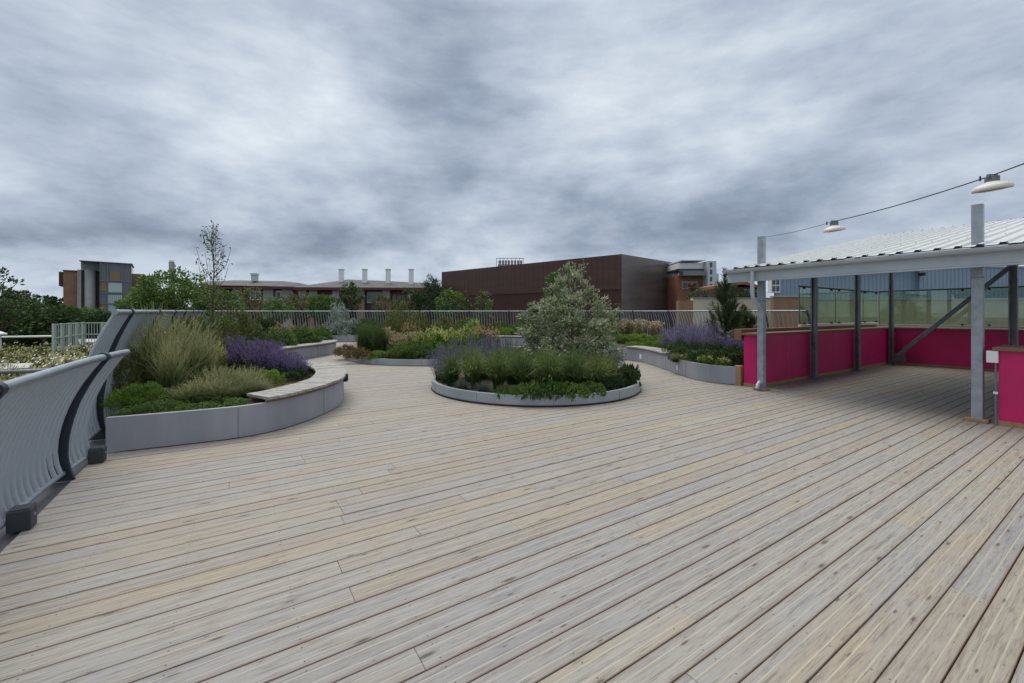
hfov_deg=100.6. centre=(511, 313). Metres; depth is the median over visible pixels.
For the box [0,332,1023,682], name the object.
deck
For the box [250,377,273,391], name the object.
grass clump
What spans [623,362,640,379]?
ground cover
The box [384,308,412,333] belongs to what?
leafy shrub
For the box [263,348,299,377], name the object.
salvia plant
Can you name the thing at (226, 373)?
grass clump
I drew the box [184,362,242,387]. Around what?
grass clump
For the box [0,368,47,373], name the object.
pipe rail
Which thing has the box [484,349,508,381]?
leafy shrub
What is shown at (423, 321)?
leafy shrub
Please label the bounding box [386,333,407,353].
orange flower
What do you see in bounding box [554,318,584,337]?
leafy shrub
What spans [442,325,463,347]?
yellow flower
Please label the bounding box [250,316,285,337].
leafy shrub
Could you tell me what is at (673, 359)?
grass clump
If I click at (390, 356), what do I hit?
leafy shrub
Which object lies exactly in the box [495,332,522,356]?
lavender plant
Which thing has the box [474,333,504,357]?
lavender plant
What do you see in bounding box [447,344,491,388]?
grass clump
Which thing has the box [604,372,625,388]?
ground cover
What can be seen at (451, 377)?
grass clump
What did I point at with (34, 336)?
pipe rail
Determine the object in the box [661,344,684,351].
leafy shrub
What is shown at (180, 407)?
leafy shrub
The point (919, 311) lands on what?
boundary wall
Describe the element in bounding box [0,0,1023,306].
sky
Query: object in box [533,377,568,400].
ground cover
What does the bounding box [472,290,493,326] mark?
tree
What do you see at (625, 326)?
grass clump
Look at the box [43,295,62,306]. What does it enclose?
tree
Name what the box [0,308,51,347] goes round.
tree
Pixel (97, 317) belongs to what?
tree
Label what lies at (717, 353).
leafy shrub
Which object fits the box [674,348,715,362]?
leafy shrub
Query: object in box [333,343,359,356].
leafy shrub
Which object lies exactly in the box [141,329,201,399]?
grass clump
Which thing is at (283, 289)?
building
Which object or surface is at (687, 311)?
railing
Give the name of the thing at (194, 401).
leafy shrub
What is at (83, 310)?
tree
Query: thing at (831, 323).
glass screen
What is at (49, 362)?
daisies
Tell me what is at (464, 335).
yellow flower
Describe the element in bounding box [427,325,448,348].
yellow flower
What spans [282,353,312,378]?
salvia plant
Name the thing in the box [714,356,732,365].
yellow flower
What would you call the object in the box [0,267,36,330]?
tree
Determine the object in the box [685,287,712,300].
tree
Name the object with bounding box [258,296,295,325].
tree
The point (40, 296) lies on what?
tree
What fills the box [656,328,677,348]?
lavender plant
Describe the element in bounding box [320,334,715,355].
raised planter
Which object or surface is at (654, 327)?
grass clump
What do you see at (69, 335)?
metal enclosure
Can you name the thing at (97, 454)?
deck block
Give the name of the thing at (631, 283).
brown building
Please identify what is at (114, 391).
leafy shrub
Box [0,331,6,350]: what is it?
roof vent
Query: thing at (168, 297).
tree
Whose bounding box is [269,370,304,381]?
leafy shrub
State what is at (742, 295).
tree
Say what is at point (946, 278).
blue building
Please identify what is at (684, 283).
window
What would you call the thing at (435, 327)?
yellow flower
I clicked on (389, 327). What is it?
grass clump
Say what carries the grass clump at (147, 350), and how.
on the raised planter at (319, 391)
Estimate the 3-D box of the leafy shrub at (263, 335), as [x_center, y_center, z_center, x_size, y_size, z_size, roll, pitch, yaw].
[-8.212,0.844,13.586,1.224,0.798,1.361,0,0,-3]
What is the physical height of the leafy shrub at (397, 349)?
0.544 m
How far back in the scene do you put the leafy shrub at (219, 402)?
5.52 m
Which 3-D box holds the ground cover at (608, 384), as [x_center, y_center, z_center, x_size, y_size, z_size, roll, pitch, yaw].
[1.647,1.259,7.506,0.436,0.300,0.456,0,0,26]
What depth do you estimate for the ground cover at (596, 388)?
7.11 m
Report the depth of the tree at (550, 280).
29.78 m
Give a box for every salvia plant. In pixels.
[210,331,245,367]
[217,335,258,373]
[238,336,285,376]
[247,338,287,368]
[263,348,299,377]
[281,348,304,369]
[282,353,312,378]
[708,335,733,346]
[716,333,741,343]
[725,339,743,349]
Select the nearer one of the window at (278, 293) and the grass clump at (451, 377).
the grass clump at (451, 377)
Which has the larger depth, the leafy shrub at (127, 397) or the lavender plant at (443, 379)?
the lavender plant at (443, 379)
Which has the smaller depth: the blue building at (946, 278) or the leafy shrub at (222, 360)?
the leafy shrub at (222, 360)
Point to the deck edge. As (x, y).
(45, 498)
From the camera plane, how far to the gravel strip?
13.27 m
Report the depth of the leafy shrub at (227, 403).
5.39 m
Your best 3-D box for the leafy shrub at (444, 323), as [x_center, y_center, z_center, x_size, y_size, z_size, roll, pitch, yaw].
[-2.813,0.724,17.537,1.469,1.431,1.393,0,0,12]
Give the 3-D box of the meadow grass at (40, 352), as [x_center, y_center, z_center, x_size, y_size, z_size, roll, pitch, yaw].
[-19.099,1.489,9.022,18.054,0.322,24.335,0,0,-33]
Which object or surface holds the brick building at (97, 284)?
on the ground
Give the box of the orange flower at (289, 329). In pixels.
[268,320,300,342]
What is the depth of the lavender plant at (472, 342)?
9.23 m
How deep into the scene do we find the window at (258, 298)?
88.55 m
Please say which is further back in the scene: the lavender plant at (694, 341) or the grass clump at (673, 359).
the lavender plant at (694, 341)
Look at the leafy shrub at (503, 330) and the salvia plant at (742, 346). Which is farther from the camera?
the leafy shrub at (503, 330)
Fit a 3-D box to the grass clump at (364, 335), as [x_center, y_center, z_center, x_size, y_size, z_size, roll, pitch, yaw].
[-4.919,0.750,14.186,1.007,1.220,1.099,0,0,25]
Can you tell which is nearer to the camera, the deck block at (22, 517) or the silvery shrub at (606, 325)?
the deck block at (22, 517)
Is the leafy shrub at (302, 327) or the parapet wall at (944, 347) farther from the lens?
the leafy shrub at (302, 327)
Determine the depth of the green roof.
16.12 m
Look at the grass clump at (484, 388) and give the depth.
7.33 m
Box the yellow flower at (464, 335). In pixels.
[459,324,478,348]
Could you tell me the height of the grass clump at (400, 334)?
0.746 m
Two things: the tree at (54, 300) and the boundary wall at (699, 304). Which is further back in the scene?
the tree at (54, 300)
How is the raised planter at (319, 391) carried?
on the deck
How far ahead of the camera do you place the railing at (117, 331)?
5.17 m
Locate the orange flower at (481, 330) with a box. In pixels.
[472,325,489,344]
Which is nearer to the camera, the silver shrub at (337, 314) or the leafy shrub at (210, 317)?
the leafy shrub at (210, 317)
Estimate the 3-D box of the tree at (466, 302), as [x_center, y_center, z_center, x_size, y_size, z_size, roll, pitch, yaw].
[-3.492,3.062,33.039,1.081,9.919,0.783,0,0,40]
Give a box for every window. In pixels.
[250,291,260,299]
[276,291,281,299]
[319,292,331,302]
[367,292,381,302]
[392,292,406,302]
[682,281,697,288]
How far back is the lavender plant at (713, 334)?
12.52 m
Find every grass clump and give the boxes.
[118,305,196,397]
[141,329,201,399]
[147,312,218,389]
[149,380,209,403]
[172,373,235,402]
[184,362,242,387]
[188,328,229,376]
[188,377,251,403]
[191,364,267,388]
[225,373,268,397]
[235,363,272,382]
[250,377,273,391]
[350,321,372,350]
[361,318,380,350]
[367,319,390,352]
[381,326,392,350]
[385,330,397,348]
[396,332,406,343]
[406,331,417,341]
[428,346,465,385]
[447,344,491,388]
[452,339,484,381]
[454,378,471,389]
[468,339,516,389]
[472,380,494,391]
[490,338,549,386]
[496,339,534,384]
[524,338,567,382]
[524,342,580,385]
[558,341,600,384]
[561,340,602,383]
[581,348,624,382]
[603,354,628,374]
[618,318,634,339]
[630,318,648,340]
[647,320,664,336]
[669,352,683,361]
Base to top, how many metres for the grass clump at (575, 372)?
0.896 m
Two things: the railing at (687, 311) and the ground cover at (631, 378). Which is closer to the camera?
the ground cover at (631, 378)
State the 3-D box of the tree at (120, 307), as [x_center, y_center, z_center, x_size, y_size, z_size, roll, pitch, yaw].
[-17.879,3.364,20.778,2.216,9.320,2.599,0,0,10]
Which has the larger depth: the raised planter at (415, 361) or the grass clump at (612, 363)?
the raised planter at (415, 361)
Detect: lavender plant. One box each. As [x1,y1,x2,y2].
[425,344,454,380]
[432,352,459,382]
[435,338,465,366]
[454,334,484,362]
[469,334,499,378]
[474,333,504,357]
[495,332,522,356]
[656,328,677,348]
[663,321,694,347]
[670,319,700,349]
[680,323,711,350]
[690,317,711,342]
[695,321,723,349]
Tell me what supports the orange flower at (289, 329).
on the raised planter at (322, 348)
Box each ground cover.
[491,385,517,398]
[508,380,542,399]
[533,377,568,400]
[560,380,589,401]
[576,379,606,398]
[600,378,617,390]
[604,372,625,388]
[617,364,641,386]
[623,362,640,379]
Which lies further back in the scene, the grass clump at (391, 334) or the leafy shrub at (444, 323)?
the leafy shrub at (444, 323)
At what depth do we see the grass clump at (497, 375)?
7.47 m
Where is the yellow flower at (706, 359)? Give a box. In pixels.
[697,353,715,364]
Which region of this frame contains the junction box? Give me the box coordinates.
[986,351,998,424]
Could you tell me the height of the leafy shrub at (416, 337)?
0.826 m
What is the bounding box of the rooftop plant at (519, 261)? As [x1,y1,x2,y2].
[496,258,523,266]
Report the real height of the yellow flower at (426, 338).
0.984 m
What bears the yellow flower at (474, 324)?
on the raised planter at (346, 338)
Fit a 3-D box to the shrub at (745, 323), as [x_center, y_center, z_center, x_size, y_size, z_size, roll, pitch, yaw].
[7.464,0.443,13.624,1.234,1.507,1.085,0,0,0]
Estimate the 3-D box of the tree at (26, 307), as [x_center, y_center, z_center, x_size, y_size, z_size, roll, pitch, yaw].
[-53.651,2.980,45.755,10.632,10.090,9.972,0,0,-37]
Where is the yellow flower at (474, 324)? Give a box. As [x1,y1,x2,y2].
[466,319,482,334]
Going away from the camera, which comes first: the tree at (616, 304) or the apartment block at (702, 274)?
the tree at (616, 304)
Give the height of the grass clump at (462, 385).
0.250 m
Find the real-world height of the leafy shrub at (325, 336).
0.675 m
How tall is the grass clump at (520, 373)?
0.937 m
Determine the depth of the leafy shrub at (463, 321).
22.93 m
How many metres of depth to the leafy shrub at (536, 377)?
8.56 m
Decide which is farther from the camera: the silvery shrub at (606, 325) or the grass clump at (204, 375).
the silvery shrub at (606, 325)
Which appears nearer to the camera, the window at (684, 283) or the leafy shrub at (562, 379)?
the leafy shrub at (562, 379)
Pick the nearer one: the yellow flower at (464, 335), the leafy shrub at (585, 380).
the leafy shrub at (585, 380)
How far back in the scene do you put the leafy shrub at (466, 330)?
21.51 m
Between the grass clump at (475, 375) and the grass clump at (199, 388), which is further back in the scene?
the grass clump at (475, 375)
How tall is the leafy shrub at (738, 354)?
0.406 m
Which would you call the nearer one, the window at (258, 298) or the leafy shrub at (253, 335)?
the leafy shrub at (253, 335)
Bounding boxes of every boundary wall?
[676,298,769,341]
[770,296,1023,329]
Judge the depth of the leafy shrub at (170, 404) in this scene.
5.02 m
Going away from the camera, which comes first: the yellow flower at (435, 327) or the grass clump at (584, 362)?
the grass clump at (584, 362)
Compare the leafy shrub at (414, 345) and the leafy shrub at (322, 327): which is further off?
the leafy shrub at (322, 327)
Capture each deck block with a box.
[6,502,36,533]
[88,445,106,463]
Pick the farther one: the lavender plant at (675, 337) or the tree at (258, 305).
the tree at (258, 305)
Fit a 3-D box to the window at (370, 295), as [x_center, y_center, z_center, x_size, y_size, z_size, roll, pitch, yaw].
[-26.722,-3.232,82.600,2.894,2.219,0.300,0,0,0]
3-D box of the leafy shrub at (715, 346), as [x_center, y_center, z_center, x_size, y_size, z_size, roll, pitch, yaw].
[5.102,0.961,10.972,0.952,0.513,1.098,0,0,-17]
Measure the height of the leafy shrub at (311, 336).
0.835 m
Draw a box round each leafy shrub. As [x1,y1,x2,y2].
[94,301,191,357]
[99,381,172,412]
[105,407,142,417]
[106,388,145,407]
[112,347,154,406]
[119,401,166,415]
[140,398,190,413]
[165,393,211,406]
[166,312,218,341]
[167,403,200,411]
[178,309,248,346]
[183,401,222,409]
[189,328,235,374]
[204,396,243,407]
[207,306,269,356]
[214,337,227,374]
[222,397,254,406]
[230,320,270,342]
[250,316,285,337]
[251,329,273,342]
[255,369,286,385]
[262,326,298,345]
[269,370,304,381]
[281,325,321,343]
[287,325,312,333]
[306,329,335,340]
[310,325,337,335]
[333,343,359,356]
[341,317,382,334]
[342,346,370,360]
[361,350,382,359]
[366,350,386,358]
[382,299,416,330]
[383,353,398,358]
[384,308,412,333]
[384,342,414,358]
[395,338,435,358]
[404,332,436,345]
[405,309,439,334]
[420,342,452,358]
[425,320,454,330]
[431,315,461,337]
[453,317,484,334]
[455,325,485,334]
[463,330,492,347]
[482,320,512,334]
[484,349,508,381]
[494,327,518,335]
[504,320,534,337]
[516,347,534,362]
[528,351,562,381]
[534,352,584,382]
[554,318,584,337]
[579,330,620,339]
[584,354,617,381]
[613,334,633,343]
[620,333,652,343]
[621,341,645,346]
[641,340,662,347]
[643,334,666,344]
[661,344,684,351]
[665,346,691,360]
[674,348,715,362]
[694,342,725,358]
[696,349,737,365]
[713,350,743,365]
[719,344,743,360]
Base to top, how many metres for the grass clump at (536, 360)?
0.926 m
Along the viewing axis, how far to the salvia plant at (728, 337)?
12.12 m
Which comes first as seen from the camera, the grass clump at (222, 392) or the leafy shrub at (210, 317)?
the grass clump at (222, 392)
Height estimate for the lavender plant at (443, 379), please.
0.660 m
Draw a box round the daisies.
[0,342,93,377]
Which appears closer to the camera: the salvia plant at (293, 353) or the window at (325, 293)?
the salvia plant at (293, 353)
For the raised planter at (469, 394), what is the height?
0.186 m
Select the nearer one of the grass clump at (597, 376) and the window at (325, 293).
the grass clump at (597, 376)
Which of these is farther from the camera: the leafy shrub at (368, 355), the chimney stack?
the chimney stack
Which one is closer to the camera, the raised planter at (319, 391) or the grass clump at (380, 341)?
the raised planter at (319, 391)
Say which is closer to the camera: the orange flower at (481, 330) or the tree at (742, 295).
the orange flower at (481, 330)
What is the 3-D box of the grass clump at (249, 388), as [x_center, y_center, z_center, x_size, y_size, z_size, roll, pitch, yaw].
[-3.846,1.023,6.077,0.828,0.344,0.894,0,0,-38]
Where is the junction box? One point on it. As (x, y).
(992, 356)
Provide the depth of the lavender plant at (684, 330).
13.57 m
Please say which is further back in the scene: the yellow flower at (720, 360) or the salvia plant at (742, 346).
the salvia plant at (742, 346)
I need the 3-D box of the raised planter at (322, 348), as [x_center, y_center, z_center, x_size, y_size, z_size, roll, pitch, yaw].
[-9.306,1.263,16.508,4.397,0.451,12.622,0,0,-33]
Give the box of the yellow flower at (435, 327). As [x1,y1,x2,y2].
[424,323,441,336]
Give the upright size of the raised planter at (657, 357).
0.458 m
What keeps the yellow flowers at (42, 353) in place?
on the green roof
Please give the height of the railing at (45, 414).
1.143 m
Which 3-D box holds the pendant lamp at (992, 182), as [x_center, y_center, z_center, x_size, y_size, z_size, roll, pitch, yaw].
[4.973,-1.355,4.401,0.300,0.184,0.300,0,0,0]
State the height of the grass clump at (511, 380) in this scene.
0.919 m
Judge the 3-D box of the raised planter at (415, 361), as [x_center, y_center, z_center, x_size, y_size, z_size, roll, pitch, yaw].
[-2.600,1.399,15.398,6.400,0.178,6.404,0,0,0]
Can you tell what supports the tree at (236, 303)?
on the ground
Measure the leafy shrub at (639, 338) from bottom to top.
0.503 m
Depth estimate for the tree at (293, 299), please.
33.65 m
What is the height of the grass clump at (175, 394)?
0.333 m
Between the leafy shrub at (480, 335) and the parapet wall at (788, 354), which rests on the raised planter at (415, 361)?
the leafy shrub at (480, 335)
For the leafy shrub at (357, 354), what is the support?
on the raised planter at (415, 361)
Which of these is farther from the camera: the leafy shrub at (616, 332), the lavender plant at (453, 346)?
the leafy shrub at (616, 332)
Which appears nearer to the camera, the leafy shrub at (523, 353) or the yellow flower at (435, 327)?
the leafy shrub at (523, 353)
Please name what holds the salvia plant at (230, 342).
on the raised planter at (319, 391)
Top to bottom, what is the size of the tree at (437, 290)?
11.798 m
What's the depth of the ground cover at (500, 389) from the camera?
7.01 m
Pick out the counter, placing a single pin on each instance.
(1011, 387)
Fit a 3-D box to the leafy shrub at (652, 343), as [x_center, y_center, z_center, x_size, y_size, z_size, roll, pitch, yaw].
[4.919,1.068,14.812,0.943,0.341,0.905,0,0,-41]
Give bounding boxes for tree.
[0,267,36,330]
[0,296,60,346]
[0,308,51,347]
[2,299,88,346]
[26,294,48,343]
[39,305,110,345]
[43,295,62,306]
[69,310,111,344]
[112,293,158,309]
[121,265,225,318]
[207,289,246,321]
[226,286,275,321]
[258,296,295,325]
[282,291,318,326]
[304,293,340,325]
[337,281,365,320]
[368,293,399,322]
[395,287,427,318]
[411,273,453,324]
[433,287,472,321]
[462,290,472,321]
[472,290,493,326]
[536,272,566,325]
[605,302,624,317]
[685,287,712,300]
[687,282,697,296]
[705,267,744,340]
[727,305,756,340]
[734,288,756,297]
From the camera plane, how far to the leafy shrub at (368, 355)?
12.72 m
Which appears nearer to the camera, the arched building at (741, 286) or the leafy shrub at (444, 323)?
the leafy shrub at (444, 323)
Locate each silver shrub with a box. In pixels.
[322,302,349,330]
[327,317,359,335]
[599,347,626,367]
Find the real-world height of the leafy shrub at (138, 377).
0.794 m
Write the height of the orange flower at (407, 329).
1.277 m
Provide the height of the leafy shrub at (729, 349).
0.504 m
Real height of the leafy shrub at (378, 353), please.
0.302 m
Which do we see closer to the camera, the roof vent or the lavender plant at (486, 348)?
the lavender plant at (486, 348)
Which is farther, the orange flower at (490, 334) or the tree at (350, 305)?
the tree at (350, 305)
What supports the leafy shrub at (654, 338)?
on the raised planter at (346, 338)
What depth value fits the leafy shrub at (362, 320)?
23.78 m
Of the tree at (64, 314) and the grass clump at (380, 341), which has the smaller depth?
the grass clump at (380, 341)
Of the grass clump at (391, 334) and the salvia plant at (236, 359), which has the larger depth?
the grass clump at (391, 334)
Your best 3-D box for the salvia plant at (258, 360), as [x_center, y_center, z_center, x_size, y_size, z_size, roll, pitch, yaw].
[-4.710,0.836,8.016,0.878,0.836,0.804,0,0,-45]
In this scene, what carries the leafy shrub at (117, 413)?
on the raised planter at (319, 391)
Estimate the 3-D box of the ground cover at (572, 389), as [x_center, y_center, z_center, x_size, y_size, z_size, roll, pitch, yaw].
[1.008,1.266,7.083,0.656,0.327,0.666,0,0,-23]
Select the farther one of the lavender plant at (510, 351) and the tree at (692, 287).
the tree at (692, 287)
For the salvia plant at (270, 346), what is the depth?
8.85 m
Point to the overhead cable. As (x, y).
(919, 198)
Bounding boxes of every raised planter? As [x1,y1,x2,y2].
[106,361,347,451]
[273,340,337,359]
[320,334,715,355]
[345,345,516,365]
[431,369,640,406]
[623,346,743,385]
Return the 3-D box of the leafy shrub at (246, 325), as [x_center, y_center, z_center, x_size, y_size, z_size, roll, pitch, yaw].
[-6.600,0.533,10.143,1.393,1.490,1.469,0,0,31]
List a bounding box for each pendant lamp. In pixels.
[823,220,845,232]
[971,174,1014,193]
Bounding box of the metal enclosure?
[52,322,106,352]
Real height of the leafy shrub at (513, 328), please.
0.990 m
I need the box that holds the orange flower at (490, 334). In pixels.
[483,324,501,350]
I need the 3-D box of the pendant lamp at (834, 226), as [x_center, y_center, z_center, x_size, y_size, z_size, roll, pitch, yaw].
[4.953,-1.346,6.531,0.276,0.182,0.276,0,0,0]
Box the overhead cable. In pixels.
[767,163,1023,236]
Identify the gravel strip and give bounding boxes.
[0,339,95,369]
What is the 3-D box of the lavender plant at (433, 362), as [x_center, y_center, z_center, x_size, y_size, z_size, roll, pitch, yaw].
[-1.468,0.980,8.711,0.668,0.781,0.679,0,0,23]
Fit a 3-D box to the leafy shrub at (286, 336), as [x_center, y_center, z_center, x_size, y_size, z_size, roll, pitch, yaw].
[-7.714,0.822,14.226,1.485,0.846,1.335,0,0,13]
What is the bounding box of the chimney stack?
[169,260,174,287]
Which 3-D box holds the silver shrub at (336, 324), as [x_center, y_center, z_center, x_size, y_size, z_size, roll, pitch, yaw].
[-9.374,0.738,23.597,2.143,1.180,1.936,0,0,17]
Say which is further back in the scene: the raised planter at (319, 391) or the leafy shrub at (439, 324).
the leafy shrub at (439, 324)
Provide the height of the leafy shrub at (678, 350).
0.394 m
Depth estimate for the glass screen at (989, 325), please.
12.06 m
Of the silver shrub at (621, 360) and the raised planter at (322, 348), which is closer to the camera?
the silver shrub at (621, 360)
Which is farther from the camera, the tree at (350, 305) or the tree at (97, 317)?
the tree at (97, 317)
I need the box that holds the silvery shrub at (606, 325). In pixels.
[515,258,626,363]
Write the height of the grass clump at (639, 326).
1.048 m
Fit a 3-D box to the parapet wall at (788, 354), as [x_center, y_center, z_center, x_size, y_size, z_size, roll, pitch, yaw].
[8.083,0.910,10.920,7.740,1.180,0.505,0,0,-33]
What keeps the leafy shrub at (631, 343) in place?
on the raised planter at (657, 357)
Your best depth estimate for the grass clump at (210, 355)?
6.90 m
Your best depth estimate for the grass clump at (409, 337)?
15.13 m
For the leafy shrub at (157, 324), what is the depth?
7.22 m
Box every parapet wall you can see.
[734,324,888,386]
[894,327,1023,371]
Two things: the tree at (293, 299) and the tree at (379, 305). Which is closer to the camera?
the tree at (379, 305)
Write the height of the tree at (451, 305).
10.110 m
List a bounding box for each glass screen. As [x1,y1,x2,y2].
[798,285,878,326]
[879,286,1023,327]
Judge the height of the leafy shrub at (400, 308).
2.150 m
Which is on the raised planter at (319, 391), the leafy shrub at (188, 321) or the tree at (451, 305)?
the leafy shrub at (188, 321)
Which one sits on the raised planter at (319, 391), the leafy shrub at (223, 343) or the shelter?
the leafy shrub at (223, 343)
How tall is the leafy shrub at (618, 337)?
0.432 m
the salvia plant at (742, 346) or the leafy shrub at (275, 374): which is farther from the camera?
the salvia plant at (742, 346)
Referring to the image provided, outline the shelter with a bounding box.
[722,203,1023,423]
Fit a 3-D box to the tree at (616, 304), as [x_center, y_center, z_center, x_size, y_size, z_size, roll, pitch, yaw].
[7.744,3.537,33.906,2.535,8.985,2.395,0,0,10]
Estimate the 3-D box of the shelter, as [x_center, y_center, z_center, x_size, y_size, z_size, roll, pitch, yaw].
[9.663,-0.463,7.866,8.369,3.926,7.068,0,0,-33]
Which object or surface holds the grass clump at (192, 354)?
on the raised planter at (319, 391)
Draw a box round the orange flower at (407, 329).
[401,318,419,336]
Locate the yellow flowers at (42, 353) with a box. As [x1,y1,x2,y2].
[0,340,94,375]
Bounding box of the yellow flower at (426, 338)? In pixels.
[412,328,434,348]
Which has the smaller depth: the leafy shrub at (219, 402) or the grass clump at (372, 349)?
the leafy shrub at (219, 402)
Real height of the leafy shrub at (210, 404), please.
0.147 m
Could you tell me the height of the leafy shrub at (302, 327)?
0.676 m
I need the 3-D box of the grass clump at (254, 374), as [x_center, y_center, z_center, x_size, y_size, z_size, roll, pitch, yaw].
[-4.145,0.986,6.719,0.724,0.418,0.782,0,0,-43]
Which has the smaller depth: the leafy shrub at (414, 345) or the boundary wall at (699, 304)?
the leafy shrub at (414, 345)
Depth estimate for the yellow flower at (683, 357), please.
10.30 m
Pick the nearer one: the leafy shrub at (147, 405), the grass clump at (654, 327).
the leafy shrub at (147, 405)
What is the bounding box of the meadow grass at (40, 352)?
[0,344,92,379]
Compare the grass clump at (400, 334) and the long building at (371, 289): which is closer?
the grass clump at (400, 334)
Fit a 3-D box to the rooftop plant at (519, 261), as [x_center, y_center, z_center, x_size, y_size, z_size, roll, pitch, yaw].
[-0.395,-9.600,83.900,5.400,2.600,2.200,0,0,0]
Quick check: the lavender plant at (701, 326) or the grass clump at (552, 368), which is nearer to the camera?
the grass clump at (552, 368)
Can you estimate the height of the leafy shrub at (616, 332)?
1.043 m
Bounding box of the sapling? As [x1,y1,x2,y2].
[192,220,235,366]
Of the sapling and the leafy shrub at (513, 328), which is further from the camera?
the leafy shrub at (513, 328)
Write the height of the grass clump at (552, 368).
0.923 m
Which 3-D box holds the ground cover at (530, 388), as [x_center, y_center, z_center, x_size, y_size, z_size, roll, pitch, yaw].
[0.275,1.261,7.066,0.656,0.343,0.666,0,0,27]
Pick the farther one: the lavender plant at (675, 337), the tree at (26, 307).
the tree at (26, 307)
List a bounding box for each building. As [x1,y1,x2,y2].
[59,260,156,312]
[192,273,306,330]
[293,269,438,333]
[442,254,678,337]
[698,282,756,297]
[768,266,1023,297]
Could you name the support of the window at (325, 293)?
in the long building at (371, 289)
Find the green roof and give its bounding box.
[0,346,91,381]
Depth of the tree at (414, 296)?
37.76 m
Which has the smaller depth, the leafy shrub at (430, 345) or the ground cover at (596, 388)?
the ground cover at (596, 388)
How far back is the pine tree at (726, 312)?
12.89 m
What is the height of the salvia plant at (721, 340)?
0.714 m
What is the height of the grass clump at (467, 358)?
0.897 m
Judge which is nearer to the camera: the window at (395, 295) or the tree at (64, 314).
the tree at (64, 314)
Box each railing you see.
[0,349,129,529]
[88,308,210,440]
[208,310,810,339]
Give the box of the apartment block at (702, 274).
[668,260,718,332]
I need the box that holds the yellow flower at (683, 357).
[681,352,696,361]
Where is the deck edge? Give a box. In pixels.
[0,398,143,552]
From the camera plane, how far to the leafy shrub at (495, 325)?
22.20 m
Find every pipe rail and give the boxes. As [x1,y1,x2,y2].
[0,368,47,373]
[2,335,51,337]
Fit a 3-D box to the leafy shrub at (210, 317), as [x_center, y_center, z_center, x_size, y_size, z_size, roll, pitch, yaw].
[-7.512,0.576,10.684,1.669,1.405,1.856,0,0,-25]
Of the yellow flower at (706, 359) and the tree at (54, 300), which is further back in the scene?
the tree at (54, 300)
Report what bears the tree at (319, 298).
on the ground
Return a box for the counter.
[992,345,1023,428]

